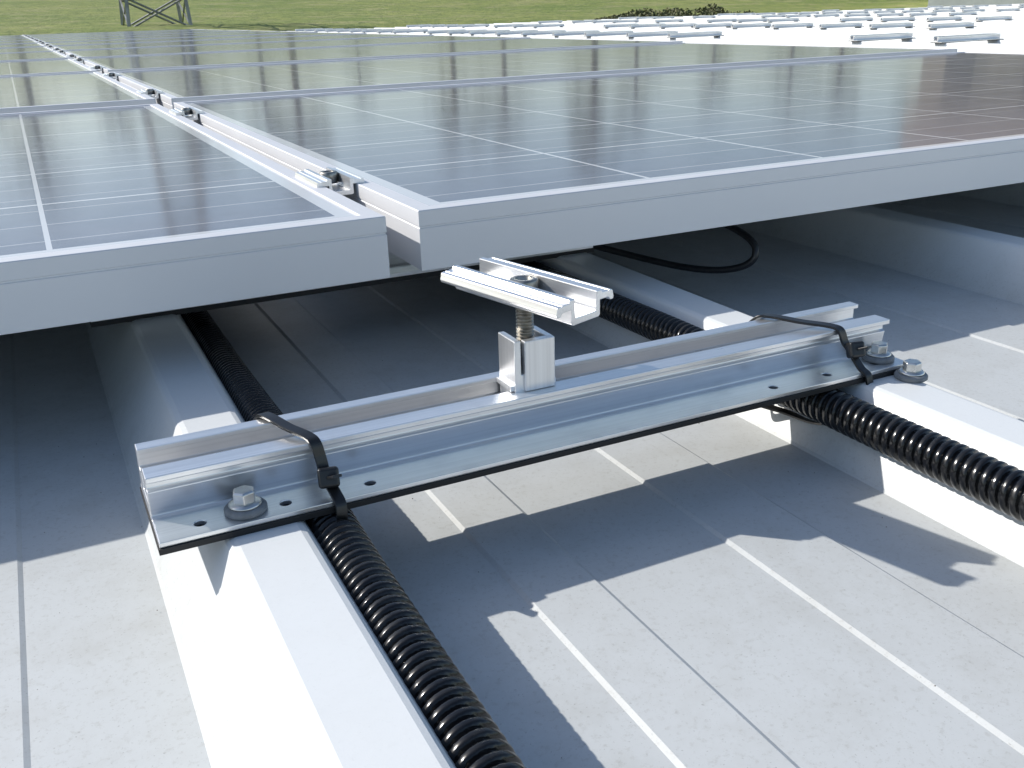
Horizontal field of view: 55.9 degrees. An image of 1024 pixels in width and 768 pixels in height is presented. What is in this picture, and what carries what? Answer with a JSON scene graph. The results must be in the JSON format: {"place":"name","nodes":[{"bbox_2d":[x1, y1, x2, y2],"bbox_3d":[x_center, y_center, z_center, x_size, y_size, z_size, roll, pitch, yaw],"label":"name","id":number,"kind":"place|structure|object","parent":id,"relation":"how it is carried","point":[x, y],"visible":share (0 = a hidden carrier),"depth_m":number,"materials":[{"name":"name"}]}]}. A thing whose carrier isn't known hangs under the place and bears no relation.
{"place":"outdoors","nodes":[
{"label":"outdoors","id":0,"kind":"place"},
{"bbox_2d":[0,0,927,35],"bbox_3d":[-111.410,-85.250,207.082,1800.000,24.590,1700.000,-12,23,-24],"label":"ground","id":1,"kind":"structure","parent":0,"point":[26,17],"depth_m":44.42,"materials":[{"name":"green plant"}]},
{"bbox_2d":[119,0,192,26],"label":"lattice pylon","id":2,"kind":"object","parent":1,"relation":"on","point":[126,12],"visible":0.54,"depth_m":34.75,"materials":[{"name":"metal"}]},
{"bbox_2d":[0,4,1023,767],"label":"warehouse","id":3,"kind":"structure","parent":1,"relation":"on","point":[672,598],"depth_m":0.42,"materials":[{"name":"paint"}]},
{"bbox_2d":[90,246,593,327],"bbox_3d":[-0.119,-0.100,0.734,0.386,0.038,0.059,-12,23,-24],"label":"mounting rail","id":4,"kind":"object","parent":3,"relation":"on","point":[401,269],"visible":0.02,"depth_m":0.71,"materials":[{"name":"metal"}]},
{"bbox_2d":[0,104,389,334],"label":"solar panel","id":5,"kind":"object","parent":4,"relation":"on","point":[115,212],"visible":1,"depth_m":0.58,"materials":[{"name":"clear glass"}]},
{"bbox_2d":[295,167,364,194],"bbox_3d":[-0.134,-0.123,0.722,0.035,0.070,0.061,-12,23,-24],"label":"module clamp","id":6,"kind":"object","parent":4,"relation":"attached to","point":[340,181],"visible":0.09,"depth_m":0.70,"materials":[{"name":"metal"}]},
{"bbox_2d":[336,28,366,31],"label":"mounting rail","id":7,"kind":"object","parent":3,"relation":"on","point":[343,30],"visible":0.52,"depth_m":11.62,"materials":[{"name":"metal"}]},
{"bbox_2d":[181,310,525,767],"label":"corrugated conduit","id":8,"kind":"object","parent":3,"relation":"on","point":[464,726],"visible":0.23,"depth_m":0.32,"materials":[{"name":"black plastic"}]},
{"bbox_2d":[361,29,390,31],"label":"mounting rail","id":9,"kind":"object","parent":3,"relation":"on","point":[373,30],"visible":0.5,"depth_m":10.82,"materials":[{"name":"metal"}]},
{"bbox_2d":[377,29,410,32],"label":"mounting rail","id":10,"kind":"object","parent":3,"relation":"on","point":[381,31],"visible":0.55,"depth_m":10.38,"materials":[{"name":"metal"}]},
{"bbox_2d":[392,29,427,32],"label":"mounting rail","id":11,"kind":"object","parent":3,"relation":"on","point":[411,30],"visible":0.91,"depth_m":10.00,"materials":[{"name":"metal"}]},
{"bbox_2d":[431,24,457,26],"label":"mounting rail","id":12,"kind":"object","parent":3,"relation":"on","point":[442,25],"visible":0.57,"depth_m":13.12,"materials":[{"name":"metal"}]},
{"bbox_2d":[427,29,465,33],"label":"mounting rail","id":13,"kind":"object","parent":3,"relation":"on","point":[436,31],"visible":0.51,"depth_m":9.15,"materials":[{"name":"metal"}]},
{"bbox_2d":[446,24,472,26],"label":"mounting rail","id":14,"kind":"object","parent":3,"relation":"on","point":[459,25],"visible":0.56,"depth_m":12.69,"materials":[{"name":"metal"}]},
{"bbox_2d":[447,29,485,33],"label":"mounting rail","id":15,"kind":"object","parent":3,"relation":"on","point":[458,32],"visible":0.55,"depth_m":8.74,"materials":[{"name":"metal"}]},
{"bbox_2d":[461,24,488,26],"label":"mounting rail","id":16,"kind":"object","parent":3,"relation":"on","point":[477,25],"visible":1,"depth_m":12.30,"materials":[{"name":"metal"}]},
{"bbox_2d":[469,29,509,33],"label":"mounting rail","id":17,"kind":"object","parent":3,"relation":"on","point":[484,32],"visible":0.6,"depth_m":8.35,"materials":[{"name":"metal"}]},
{"bbox_2d":[494,24,521,26],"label":"mounting rail","id":18,"kind":"object","parent":3,"relation":"on","point":[507,25],"visible":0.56,"depth_m":11.47,"materials":[{"name":"metal"}]},
{"bbox_2d":[494,30,537,34],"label":"mounting rail","id":19,"kind":"object","parent":3,"relation":"on","point":[507,32],"visible":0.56,"depth_m":7.90,"materials":[{"name":"metal"}]},
{"bbox_2d":[134,301,903,555],"bbox_3d":[0.028,0.007,0.460,0.386,0.027,0.059,-12,23,-24],"label":"mounting rail","id":20,"kind":"object","parent":3,"relation":"on","point":[205,487],"visible":0.98,"depth_m":0.43,"materials":[{"name":"metal"}]},
{"bbox_2d":[253,412,347,519],"bbox_3d":[-0.091,0.042,0.412,0.011,0.055,0.071,-21,28,-41],"label":"cable tie","id":21,"kind":"object","parent":20,"relation":"attached to","point":[328,478],"visible":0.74,"depth_m":0.39,"materials":[{"name":"plastic"}]},
{"bbox_2d":[440,257,613,392],"bbox_3d":[0.006,-0.018,0.443,0.035,0.067,0.076,-20,28,-39],"label":"module clamp","id":22,"kind":"object","parent":20,"relation":"attached to","point":[526,358],"visible":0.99,"depth_m":0.43,"materials":[{"name":"metal"}]},
{"bbox_2d":[518,261,1023,521],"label":"corrugated conduit","id":23,"kind":"object","parent":20,"relation":"attached to","point":[991,481],"visible":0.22,"depth_m":0.46,"materials":[{"name":"black plastic"}]},
{"bbox_2d":[750,313,872,424],"bbox_3d":[0.153,-0.008,0.518,0.078,0.055,0.023,10,24,28],"label":"cable tie","id":24,"kind":"object","parent":20,"relation":"attached to","point":[855,351],"visible":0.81,"depth_m":0.51,"materials":[{"name":"plastic"}]},
{"bbox_2d":[512,24,540,26],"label":"mounting rail","id":25,"kind":"object","parent":3,"relation":"on","point":[526,25],"visible":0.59,"depth_m":11.05,"materials":[{"name":"metal"}]},
{"bbox_2d":[521,30,565,34],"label":"mounting rail","id":26,"kind":"object","parent":3,"relation":"on","point":[536,32],"visible":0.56,"depth_m":7.52,"materials":[{"name":"metal"}]},
{"bbox_2d":[532,24,563,26],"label":"mounting rail","id":27,"kind":"object","parent":3,"relation":"on","point":[549,25],"visible":1,"depth_m":10.65,"materials":[{"name":"metal"}]},
{"bbox_2d":[538,20,561,22],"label":"mounting rail","id":28,"kind":"object","parent":3,"relation":"on","point":[554,21],"visible":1,"depth_m":13.79,"materials":[{"name":"metal"}]},
{"bbox_2d":[552,30,599,35],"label":"mounting rail","id":29,"kind":"object","parent":3,"relation":"on","point":[566,33],"visible":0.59,"depth_m":7.09,"materials":[{"name":"metal"}]},
{"bbox_2d":[572,20,594,22],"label":"mounting rail","id":30,"kind":"object","parent":3,"relation":"on","point":[581,21],"visible":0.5,"depth_m":12.97,"materials":[{"name":"metal"}]},
{"bbox_2d":[174,51,1023,270],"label":"solar panel","id":31,"kind":"object","parent":3,"relation":"on","point":[459,174],"visible":0.92,"depth_m":0.85,"materials":[{"name":"glass"}]},
{"bbox_2d":[592,20,611,22],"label":"mounting rail","id":32,"kind":"object","parent":3,"relation":"on","point":[598,21],"visible":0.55,"depth_m":12.51,"materials":[{"name":"metal"}]},
{"bbox_2d":[583,30,632,36],"bbox_3d":[0.679,-2.445,6.735,0.386,0.027,0.059,-12,23,-24],"label":"mounting rail","id":33,"kind":"object","parent":3,"relation":"on","point":[605,33],"visible":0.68,"depth_m":6.71,"materials":[{"name":"metal"}]},
{"bbox_2d":[603,23,636,27],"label":"mounting rail","id":34,"kind":"object","parent":3,"relation":"on","point":[615,25],"visible":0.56,"depth_m":9.39,"materials":[{"name":"metal"}]},
{"bbox_2d":[611,19,639,22],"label":"mounting rail","id":35,"kind":"object","parent":3,"relation":"on","point":[619,21],"visible":1,"depth_m":12.12,"materials":[{"name":"metal"}]},
{"bbox_2d":[629,23,663,27],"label":"mounting rail","id":36,"kind":"object","parent":3,"relation":"on","point":[643,25],"visible":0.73,"depth_m":9.00,"materials":[{"name":"metal"}]},
{"bbox_2d":[626,31,677,36],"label":"mounting rail","id":37,"kind":"object","parent":3,"relation":"on","point":[649,34],"visible":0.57,"depth_m":6.26,"materials":[{"name":"metal"}]},
{"bbox_2d":[652,16,673,18],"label":"mounting rail","id":38,"kind":"object","parent":3,"relation":"on","point":[663,17],"visible":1,"depth_m":14.61,"materials":[{"name":"metal"}]},
{"bbox_2d":[654,19,683,22],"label":"mounting rail","id":39,"kind":"object","parent":3,"relation":"on","point":[673,20],"visible":1,"depth_m":11.34,"materials":[{"name":"metal"}]},
{"bbox_2d":[659,23,696,27],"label":"mounting rail","id":40,"kind":"object","parent":3,"relation":"on","point":[675,25],"visible":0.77,"depth_m":8.60,"materials":[{"name":"metal"}]},
{"bbox_2d":[667,31,723,37],"bbox_3d":[1.122,-2.135,5.899,0.386,0.027,0.059,-12,23,-24],"label":"mounting rail","id":41,"kind":"object","parent":3,"relation":"on","point":[694,34],"visible":1,"depth_m":5.89,"materials":[{"name":"metal"}]},
{"bbox_2d":[692,15,715,17],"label":"mounting rail","id":42,"kind":"object","parent":3,"relation":"on","point":[714,16],"visible":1,"depth_m":13.75,"materials":[{"name":"metal"}]},
{"bbox_2d":[693,23,732,27],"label":"mounting rail","id":43,"kind":"object","parent":3,"relation":"on","point":[711,25],"visible":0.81,"depth_m":8.19,"materials":[{"name":"metal"}]},
{"bbox_2d":[707,18,736,21],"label":"mounting rail","id":44,"kind":"object","parent":3,"relation":"on","point":[719,20],"visible":0.98,"depth_m":10.49,"materials":[{"name":"metal"}]},
{"bbox_2d":[730,23,771,27],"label":"mounting rail","id":45,"kind":"object","parent":3,"relation":"on","point":[750,25],"visible":1,"depth_m":7.77,"materials":[{"name":"metal"}]},
{"bbox_2d":[737,18,767,21],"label":"mounting rail","id":46,"kind":"object","parent":3,"relation":"on","point":[751,20],"visible":0.88,"depth_m":10.06,"materials":[{"name":"metal"}]},
{"bbox_2d":[760,14,785,17],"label":"mounting rail","id":47,"kind":"object","parent":3,"relation":"on","point":[764,16],"visible":0.98,"depth_m":12.50,"materials":[{"name":"metal"}]},
{"bbox_2d":[766,18,799,21],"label":"mounting rail","id":48,"kind":"object","parent":3,"relation":"on","point":[782,19],"visible":1,"depth_m":9.69,"materials":[{"name":"metal"}]},
{"bbox_2d":[771,23,813,27],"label":"mounting rail","id":49,"kind":"object","parent":3,"relation":"on","point":[792,25],"visible":1,"depth_m":7.36,"materials":[{"name":"metal"}]},
{"bbox_2d":[786,14,810,16],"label":"mounting rail","id":50,"kind":"object","parent":3,"relation":"on","point":[803,15],"visible":1,"depth_m":12.13,"materials":[{"name":"metal"}]},
{"bbox_2d":[813,14,838,16],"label":"mounting rail","id":51,"kind":"object","parent":3,"relation":"on","point":[822,15],"visible":1,"depth_m":11.70,"materials":[{"name":"metal"}]},
{"bbox_2d":[822,11,842,13],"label":"mounting rail","id":52,"kind":"object","parent":3,"relation":"on","point":[833,12],"visible":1,"depth_m":14.13,"materials":[{"name":"metal"}]},
{"bbox_2d":[819,22,862,27],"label":"mounting rail","id":53,"kind":"object","parent":3,"relation":"on","point":[841,25],"visible":1,"depth_m":6.94,"materials":[{"name":"metal"}]},
{"bbox_2d":[838,17,872,21],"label":"mounting rail","id":54,"kind":"object","parent":3,"relation":"on","point":[855,19],"visible":1,"depth_m":8.84,"materials":[{"name":"metal"}]},
{"bbox_2d":[843,13,871,16],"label":"mounting rail","id":55,"kind":"object","parent":3,"relation":"on","point":[862,14],"visible":0.98,"depth_m":11.29,"materials":[{"name":"metal"}]},
{"bbox_2d":[846,11,868,13],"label":"mounting rail","id":56,"kind":"object","parent":3,"relation":"on","point":[847,12],"visible":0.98,"depth_m":13.72,"materials":[{"name":"metal"}]},
{"bbox_2d":[848,32,915,41],"bbox_3d":[1.783,-1.671,4.650,0.386,0.027,0.059,-12,23,-24],"label":"mounting rail","id":57,"kind":"object","parent":3,"relation":"on","point":[876,37],"visible":1,"depth_m":4.63,"materials":[{"name":"metal"}]},
{"bbox_2d":[873,10,894,12],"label":"mounting rail","id":58,"kind":"object","parent":3,"relation":"on","point":[889,11],"visible":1,"depth_m":13.31,"materials":[{"name":"metal"}]},
{"bbox_2d":[876,13,903,15],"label":"mounting rail","id":59,"kind":"object","parent":3,"relation":"on","point":[890,14],"visible":1,"depth_m":10.87,"materials":[{"name":"metal"}]},
{"bbox_2d":[868,22,914,28],"bbox_3d":[2.580,-2.436,6.558,0.386,0.027,0.059,-12,23,-24],"label":"mounting rail","id":60,"kind":"object","parent":3,"relation":"on","point":[894,25],"visible":1,"depth_m":6.55,"materials":[{"name":"metal"}]},
{"bbox_2d":[880,17,916,20],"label":"mounting rail","id":61,"kind":"object","parent":3,"relation":"on","point":[897,19],"visible":1,"depth_m":8.44,"materials":[{"name":"metal"}]},
{"bbox_2d":[894,359,927,382],"bbox_3d":[0.210,-0.008,0.507,0.017,0.010,0.017,-12,23,-24],"label":"roofing screw","id":62,"kind":"object","parent":3,"relation":"on","point":[910,371],"visible":1,"depth_m":0.50,"materials":[{"name":"grey metal"}]},
{"bbox_2d":[901,10,923,12],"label":"mounting rail","id":63,"kind":"object","parent":3,"relation":"on","point":[906,11],"visible":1,"depth_m":12.88,"materials":[{"name":"metal"}]},
{"bbox_2d":[909,12,937,15],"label":"mounting rail","id":64,"kind":"object","parent":3,"relation":"on","point":[922,14],"visible":1,"depth_m":10.47,"materials":[{"name":"metal"}]},
{"bbox_2d":[932,9,955,11],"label":"mounting rail","id":65,"kind":"object","parent":3,"relation":"on","point":[950,10],"visible":0.95,"depth_m":12.47,"materials":[{"name":"metal"}]},
{"bbox_2d":[926,16,963,20],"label":"mounting rail","id":66,"kind":"object","parent":3,"relation":"on","point":[943,18],"visible":1,"depth_m":8.02,"materials":[{"name":"metal"}]},
{"bbox_2d":[926,22,976,28],"bbox_3d":[2.799,-2.283,6.145,0.386,0.027,0.059,-12,23,-24],"label":"mounting rail","id":67,"kind":"object","parent":3,"relation":"on","point":[950,25],"visible":1,"depth_m":6.13,"materials":[{"name":"metal"}]},
{"bbox_2d":[947,12,976,15],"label":"mounting rail","id":68,"kind":"object","parent":3,"relation":"on","point":[963,13],"visible":1,"depth_m":10.05,"materials":[{"name":"metal"}]},
{"bbox_2d":[930,33,1003,42],"bbox_3d":[2.002,-1.519,4.238,0.386,0.027,0.059,-11,23,-23],"label":"mounting rail","id":69,"kind":"object","parent":3,"relation":"on","point":[965,38],"visible":1,"depth_m":4.22,"materials":[{"name":"metal"}]},
{"bbox_2d":[961,9,984,11],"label":"mounting rail","id":70,"kind":"object","parent":3,"relation":"on","point":[967,10],"visible":1,"depth_m":12.07,"materials":[{"name":"metal"}]},
{"bbox_2d":[974,16,1011,20],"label":"mounting rail","id":71,"kind":"object","parent":3,"relation":"on","point":[993,18],"visible":1,"depth_m":7.62,"materials":[{"name":"metal"}]},
{"bbox_2d":[996,8,1019,10],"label":"mounting rail","id":72,"kind":"object","parent":3,"relation":"on","point":[1013,9],"visible":1,"depth_m":11.68,"materials":[{"name":"metal"}]},
{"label":"mounting rail","id":73,"kind":"object","parent":3,"relation":"on","visible":0},
{"bbox_2d":[169,107,203,119],"bbox_3d":[-0.423,-0.326,1.267,0.035,0.070,0.061,-12,23,-24],"label":"module clamp","id":74,"kind":"object","parent":73,"relation":"attached to","point":[190,113],"visible":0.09,"depth_m":1.25,"materials":[{"name":"metal"}]},
{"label":"mounting rail","id":75,"kind":"object","parent":3,"relation":"on","visible":0},
{"bbox_2d":[0,72,155,113],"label":"solar panel","id":76,"kind":"object","parent":75,"relation":"on","point":[42,92],"visible":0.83,"depth_m":1.60,"materials":[{"name":"grey glass"}]},
{"bbox_2d":[101,73,120,78],"bbox_3d":[-0.872,-0.644,2.114,0.035,0.070,0.061,-12,23,-24],"label":"module clamp","id":77,"kind":"object","parent":75,"relation":"attached to","point":[113,75],"visible":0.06,"depth_m":2.10,"materials":[{"name":"metal"}]},
{"bbox_2d":[109,42,957,108],"bbox_3d":[0.012,-0.714,2.192,1.650,0.038,0.992,-12,23,-24],"label":"solar panel","id":78,"kind":"object","parent":75,"relation":"on","point":[217,82],"visible":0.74,"depth_m":1.99,"materials":[{"name":"black glass"}]},
{"bbox_2d":[136,89,163,98],"bbox_3d":[-0.583,-0.442,1.568,0.035,0.070,0.061,-12,23,-24],"label":"module clamp","id":79,"kind":"object","parent":78,"relation":"on","point":[153,93],"visible":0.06,"depth_m":1.55,"materials":[{"name":"metal"}]},
{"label":"mounting rail","id":80,"kind":"object","parent":3,"relation":"on","visible":0},
{"bbox_2d":[0,58,97,76],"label":"solar panel","id":81,"kind":"object","parent":80,"relation":"on","point":[35,67],"visible":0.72,"depth_m":2.53,"materials":[{"name":"grey glass"}]},
{"bbox_2d":[89,65,104,70],"bbox_3d":[-1.032,-0.759,2.415,0.035,0.070,0.061,-12,23,-24],"label":"module clamp","id":82,"kind":"object","parent":80,"relation":"attached to","point":[98,67],"visible":0.09,"depth_m":2.40,"materials":[{"name":"metal"}]},
{"bbox_2d":[82,38,682,73],"bbox_3d":[-0.437,-1.032,3.039,1.650,0.038,0.992,-12,23,-24],"label":"solar panel","id":83,"kind":"object","parent":80,"relation":"on","point":[169,61],"visible":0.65,"depth_m":2.89,"materials":[{"name":"black glass"}]},
{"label":"mounting rail","id":84,"kind":"object","parent":3,"relation":"on","visible":0},
{"bbox_2d":[0,51,70,61],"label":"solar panel","id":85,"kind":"object","parent":84,"relation":"on","point":[24,56],"visible":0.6,"depth_m":3.38,"materials":[{"name":"grey glass"}]},
{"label":"mounting rail","id":86,"kind":"object","parent":3,"relation":"on","visible":0},
{"bbox_2d":[62,35,529,58],"bbox_3d":[-0.886,-1.348,3.886,1.650,0.038,0.992,-12,23,-24],"label":"solar panel","id":87,"kind":"object","parent":86,"relation":"on","point":[95,53],"visible":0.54,"depth_m":3.78,"materials":[{"name":"grey glass"}]},
{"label":"mounting rail","id":88,"kind":"object","parent":3,"relation":"on","visible":0},
{"bbox_2d":[0,46,55,52],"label":"solar panel","id":89,"kind":"object","parent":88,"relation":"on","point":[23,49],"visible":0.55,"depth_m":4.28,"materials":[{"name":"grey glass"}]},
{"bbox_2d":[52,34,426,50],"bbox_3d":[-1.336,-1.664,4.734,1.650,0.038,0.992,-12,23,-24],"label":"solar panel","id":90,"kind":"object","parent":88,"relation":"on","point":[192,42],"visible":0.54,"depth_m":4.64,"materials":[{"name":"grey glass"}]},
{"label":"mounting rail","id":91,"kind":"object","parent":3,"relation":"on","visible":0},
{"bbox_2d":[0,43,44,47],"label":"solar panel","id":92,"kind":"object","parent":91,"relation":"on","point":[21,45],"visible":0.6,"depth_m":5.10,"materials":[{"name":"grey glass"}]},
{"bbox_2d":[45,32,366,48],"bbox_3d":[-1.785,-1.980,5.582,1.650,0.038,0.992,-12,23,-24],"label":"solar panel","id":93,"kind":"object","parent":91,"relation":"on","point":[186,39],"visible":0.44,"depth_m":5.49,"materials":[{"name":"grey glass"}]},
{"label":"mounting rail","id":94,"kind":"object","parent":3,"relation":"on","visible":0},
{"bbox_2d":[0,40,38,43],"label":"solar panel","id":95,"kind":"object","parent":94,"relation":"on","point":[16,42],"visible":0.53,"depth_m":5.99,"materials":[{"name":"grey glass"}]},
{"bbox_2d":[39,31,310,42],"bbox_3d":[-2.234,-2.297,6.429,1.650,0.038,0.992,-12,23,-24],"label":"solar panel","id":96,"kind":"object","parent":94,"relation":"on","point":[165,36],"visible":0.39,"depth_m":6.33,"materials":[{"name":"grey glass"}]},
{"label":"mounting rail","id":97,"kind":"object","parent":3,"relation":"on","visible":0},
{"bbox_2d":[35,31,270,39],"bbox_3d":[-2.683,-2.612,7.277,1.650,0.038,0.992,-12,23,-24],"label":"solar panel","id":98,"kind":"object","parent":97,"relation":"on","point":[145,35],"visible":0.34,"depth_m":7.26,"materials":[{"name":"grey glass"}]},
{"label":"mounting rail","id":99,"kind":"object","parent":3,"relation":"on","visible":0},
{"bbox_2d":[33,30,250,37],"bbox_3d":[-3.132,-2.928,8.125,1.650,0.038,0.992,-12,23,-24],"label":"solar panel","id":100,"kind":"object","parent":99,"relation":"on","point":[140,33],"visible":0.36,"depth_m":8.06,"materials":[{"name":"grey glass"}]},
{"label":"mounting rail","id":101,"kind":"object","parent":3,"relation":"on","visible":0},
{"bbox_2d":[28,29,206,35],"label":"solar panel","id":102,"kind":"object","parent":101,"relation":"on","point":[117,32],"visible":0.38,"depth_m":9.80,"materials":[{"name":"grey glass"}]},
{"bbox_2d":[594,3,752,19],"bbox_3d":[9.504,-12.841,35.585,13.379,2.374,3.110,4,22,14],"label":"hedge","id":103,"kind":"object","parent":1,"relation":"on","point":[677,12],"visible":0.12,"depth_m":36.64,"materials":[{"name":"green plant"}]},
{"bbox_2d":[928,0,1023,6],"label":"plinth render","id":104,"kind":"object","parent":1,"relation":"on","point":[944,3],"depth_m":39.20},
{"bbox_2d":[593,225,759,273],"bbox_3d":[0.041,-0.134,0.826,0.197,0.051,0.288,-12,23,-24],"label":"solar cable","id":105,"kind":"object","parent":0,"point":[752,242],"visible":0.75,"depth_m":0.77,"materials":[{"name":"black rubber"}]},
{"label":"mounting rail","id":106,"kind":"object","parent":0,"visible":0},
{"bbox_2d":[0,38,31,41],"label":"solar panel","id":107,"kind":"object","parent":106,"relation":"on","point":[27,39],"visible":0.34,"depth_m":6.86,"materials":[{"name":"grey glass"}]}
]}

